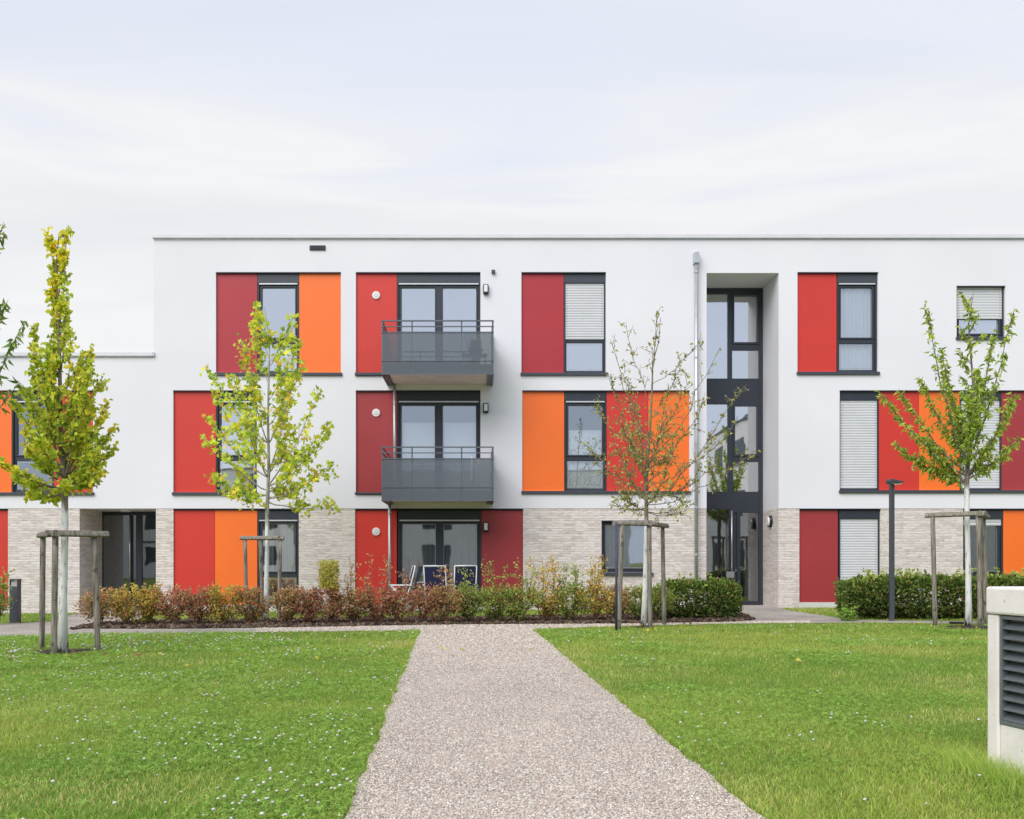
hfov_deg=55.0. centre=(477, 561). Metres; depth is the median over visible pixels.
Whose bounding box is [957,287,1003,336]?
window
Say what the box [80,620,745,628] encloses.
mulch bed
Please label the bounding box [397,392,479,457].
window
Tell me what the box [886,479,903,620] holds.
lamp post
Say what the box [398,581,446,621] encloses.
shrub
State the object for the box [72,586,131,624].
shrub
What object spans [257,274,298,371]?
window
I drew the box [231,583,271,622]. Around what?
shrub
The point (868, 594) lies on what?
hedge
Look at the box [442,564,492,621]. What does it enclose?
shrub
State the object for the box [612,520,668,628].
tree stakes
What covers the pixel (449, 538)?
window
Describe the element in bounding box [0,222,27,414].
street tree
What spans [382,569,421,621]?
shrub
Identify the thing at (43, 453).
street tree
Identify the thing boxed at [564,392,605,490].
window
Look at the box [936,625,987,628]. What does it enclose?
mulch patch
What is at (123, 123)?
sky
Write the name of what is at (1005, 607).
louvre housing
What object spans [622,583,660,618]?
shrub
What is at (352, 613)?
shrub
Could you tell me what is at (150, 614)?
shrub
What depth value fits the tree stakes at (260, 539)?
20.17 m
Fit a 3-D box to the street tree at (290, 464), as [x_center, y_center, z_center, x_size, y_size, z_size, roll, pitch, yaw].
[-4.275,-2.058,20.492,2.959,6.786,2.075,0,0,-22]
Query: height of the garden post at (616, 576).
1.880 m
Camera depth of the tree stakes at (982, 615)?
17.26 m
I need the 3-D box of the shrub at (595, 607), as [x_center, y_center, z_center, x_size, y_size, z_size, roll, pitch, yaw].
[2.212,0.537,19.001,0.959,1.347,0.897,0,0,0]
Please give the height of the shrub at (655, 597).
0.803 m
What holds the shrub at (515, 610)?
on the mulch bed
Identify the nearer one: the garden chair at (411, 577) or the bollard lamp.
the bollard lamp
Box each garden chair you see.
[389,566,415,612]
[423,565,449,599]
[451,565,477,610]
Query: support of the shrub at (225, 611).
on the mulch bed
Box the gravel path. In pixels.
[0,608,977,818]
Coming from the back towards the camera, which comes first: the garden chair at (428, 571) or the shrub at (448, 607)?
the garden chair at (428, 571)
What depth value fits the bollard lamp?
20.04 m
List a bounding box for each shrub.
[0,566,16,617]
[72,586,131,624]
[103,583,157,624]
[128,580,169,622]
[150,583,194,622]
[177,585,222,624]
[203,581,246,623]
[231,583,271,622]
[259,584,305,622]
[289,585,326,622]
[305,559,348,622]
[326,557,375,621]
[353,553,400,621]
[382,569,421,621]
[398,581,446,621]
[425,567,469,620]
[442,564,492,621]
[473,554,517,620]
[496,557,548,621]
[525,554,568,619]
[547,559,592,619]
[567,555,614,619]
[598,581,638,618]
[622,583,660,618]
[639,584,682,619]
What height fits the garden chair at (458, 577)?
1.105 m
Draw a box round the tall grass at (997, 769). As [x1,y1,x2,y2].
[920,742,1023,796]
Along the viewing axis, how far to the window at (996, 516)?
24.09 m
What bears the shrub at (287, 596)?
on the mulch bed
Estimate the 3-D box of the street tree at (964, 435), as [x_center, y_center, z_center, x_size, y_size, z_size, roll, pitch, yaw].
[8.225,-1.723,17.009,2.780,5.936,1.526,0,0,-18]
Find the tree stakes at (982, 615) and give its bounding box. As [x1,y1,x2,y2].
[925,510,989,626]
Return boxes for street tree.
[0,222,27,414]
[0,225,119,653]
[199,301,341,618]
[579,307,760,627]
[873,292,1023,625]
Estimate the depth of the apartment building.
24.02 m
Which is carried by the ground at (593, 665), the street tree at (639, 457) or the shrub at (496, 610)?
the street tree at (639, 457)
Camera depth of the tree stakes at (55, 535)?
13.31 m
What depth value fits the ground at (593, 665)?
7.71 m
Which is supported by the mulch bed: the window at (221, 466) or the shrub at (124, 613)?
the shrub at (124, 613)
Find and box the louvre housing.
[986,586,1023,775]
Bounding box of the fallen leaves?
[6,619,987,686]
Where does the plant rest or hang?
on the ground at (593, 665)
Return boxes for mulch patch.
[32,648,93,653]
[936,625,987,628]
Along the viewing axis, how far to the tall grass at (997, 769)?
5.34 m
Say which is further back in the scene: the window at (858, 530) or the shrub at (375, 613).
the window at (858, 530)
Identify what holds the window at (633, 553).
in the apartment building
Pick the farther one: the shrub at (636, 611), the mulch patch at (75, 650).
the shrub at (636, 611)
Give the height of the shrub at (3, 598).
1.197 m
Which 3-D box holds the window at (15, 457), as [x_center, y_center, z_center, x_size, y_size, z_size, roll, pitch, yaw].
[-10.891,-2.922,24.125,1.025,2.464,0.150,0,0,0]
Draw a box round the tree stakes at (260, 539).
[240,536,283,618]
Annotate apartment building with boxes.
[0,234,1023,613]
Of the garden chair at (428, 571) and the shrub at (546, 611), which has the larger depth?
the garden chair at (428, 571)
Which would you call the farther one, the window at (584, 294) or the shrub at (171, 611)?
the window at (584, 294)
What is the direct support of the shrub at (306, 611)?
on the mulch bed
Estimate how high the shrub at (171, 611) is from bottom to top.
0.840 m
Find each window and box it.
[12,392,53,491]
[216,392,256,491]
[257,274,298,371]
[257,510,298,604]
[397,274,479,331]
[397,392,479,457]
[398,510,480,604]
[564,274,604,371]
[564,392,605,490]
[602,521,643,571]
[837,274,876,371]
[838,510,879,583]
[840,392,878,489]
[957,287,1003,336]
[960,392,1000,489]
[963,510,1002,598]
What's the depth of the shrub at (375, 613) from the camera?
18.86 m
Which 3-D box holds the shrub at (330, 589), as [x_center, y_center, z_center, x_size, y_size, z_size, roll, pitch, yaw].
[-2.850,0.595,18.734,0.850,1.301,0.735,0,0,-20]
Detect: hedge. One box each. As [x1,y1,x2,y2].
[657,572,743,617]
[832,567,1023,619]
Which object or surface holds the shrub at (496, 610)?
on the mulch bed
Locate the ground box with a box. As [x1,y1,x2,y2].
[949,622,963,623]
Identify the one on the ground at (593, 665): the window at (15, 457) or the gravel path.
the gravel path
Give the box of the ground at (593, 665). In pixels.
[0,608,1023,818]
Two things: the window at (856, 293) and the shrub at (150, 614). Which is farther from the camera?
the window at (856, 293)
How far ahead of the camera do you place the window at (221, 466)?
24.15 m
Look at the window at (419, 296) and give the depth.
24.15 m
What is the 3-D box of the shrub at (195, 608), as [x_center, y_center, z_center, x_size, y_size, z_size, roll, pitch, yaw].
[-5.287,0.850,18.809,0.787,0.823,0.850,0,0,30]
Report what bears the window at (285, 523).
in the apartment building
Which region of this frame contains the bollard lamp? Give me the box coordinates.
[9,579,21,622]
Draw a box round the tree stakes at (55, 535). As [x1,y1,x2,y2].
[36,530,108,654]
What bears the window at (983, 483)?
in the apartment building
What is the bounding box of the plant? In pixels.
[834,604,858,620]
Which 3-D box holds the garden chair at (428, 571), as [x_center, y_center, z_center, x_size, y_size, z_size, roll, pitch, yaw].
[-0.952,0.643,22.722,0.590,1.105,0.576,0,0,8]
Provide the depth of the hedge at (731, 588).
19.49 m
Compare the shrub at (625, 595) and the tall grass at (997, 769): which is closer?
the tall grass at (997, 769)
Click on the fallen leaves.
(441, 647)
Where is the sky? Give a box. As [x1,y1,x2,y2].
[0,0,1023,351]
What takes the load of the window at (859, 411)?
in the apartment building
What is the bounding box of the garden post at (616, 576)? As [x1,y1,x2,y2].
[615,523,617,629]

